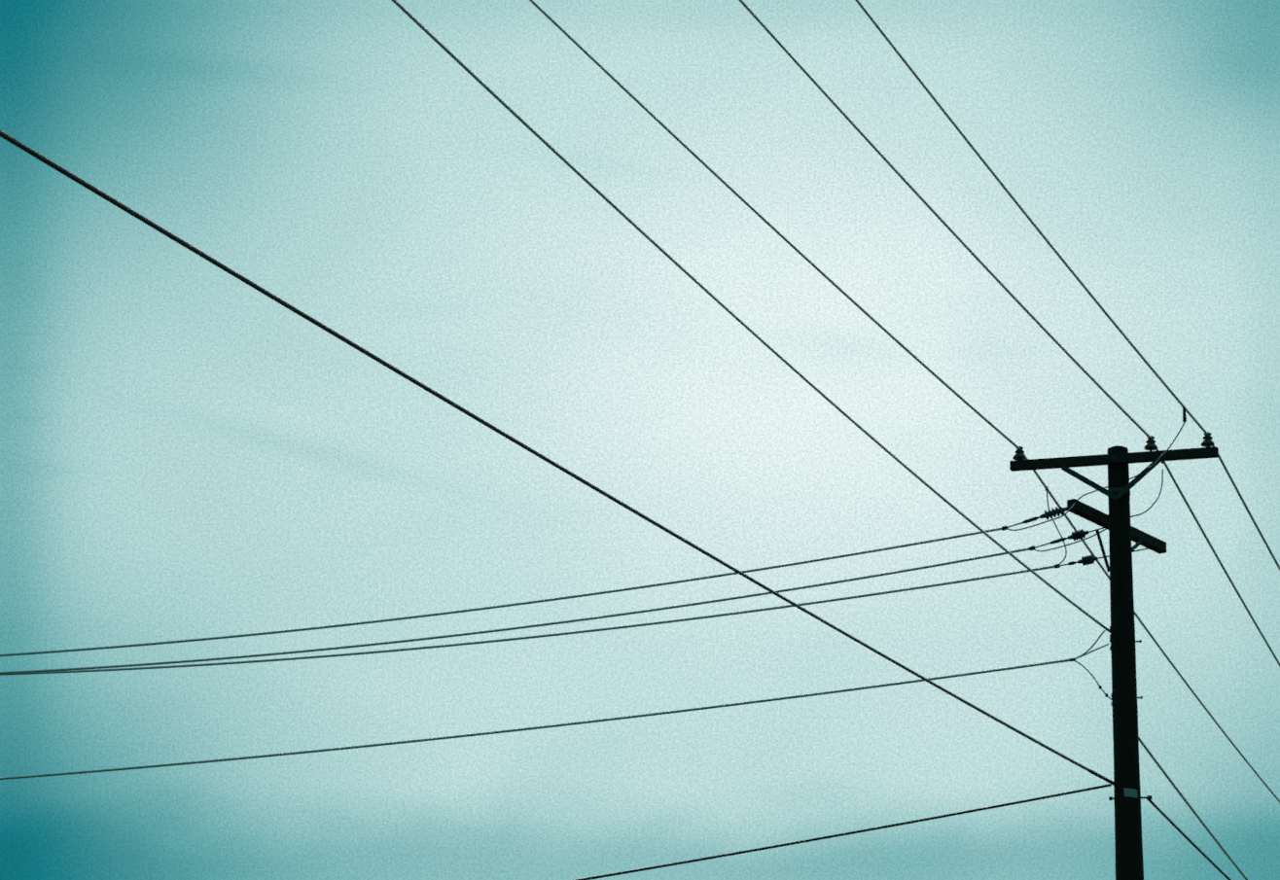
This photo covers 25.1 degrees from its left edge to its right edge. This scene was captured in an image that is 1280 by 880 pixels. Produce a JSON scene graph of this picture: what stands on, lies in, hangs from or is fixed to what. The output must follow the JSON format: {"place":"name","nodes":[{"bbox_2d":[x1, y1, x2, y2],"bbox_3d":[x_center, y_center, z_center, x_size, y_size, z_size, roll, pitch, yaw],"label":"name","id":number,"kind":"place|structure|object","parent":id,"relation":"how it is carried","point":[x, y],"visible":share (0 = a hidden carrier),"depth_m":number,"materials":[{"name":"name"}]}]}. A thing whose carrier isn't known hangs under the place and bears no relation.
{"place":"outdoors","nodes":[
{"label":"outdoors","id":0,"kind":"place"},
{"bbox_2d":[0,0,1279,879],"label":"sky","id":1,"kind":"structure","parent":0,"point":[186,454],"materials":[{"name":"teal"}]},
{"label":"ground","id":2,"kind":"structure","parent":0,"visible":0},
{"bbox_2d":[1001,407,1218,879],"bbox_3d":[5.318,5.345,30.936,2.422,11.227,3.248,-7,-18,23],"label":"utility pole","id":3,"kind":"object","parent":2,"relation":"on","point":[1125,783],"visible":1,"depth_m":32.02,"materials":[{"name":"black wood"}]},
{"bbox_2d":[0,0,1279,879],"bbox_3d":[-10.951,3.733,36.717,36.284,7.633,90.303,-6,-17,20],"label":"power lines","id":4,"kind":"object","parent":3,"relation":"attached to","point":[114,201],"visible":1,"depth_m":32.30,"materials":[{"name":"black metal"}]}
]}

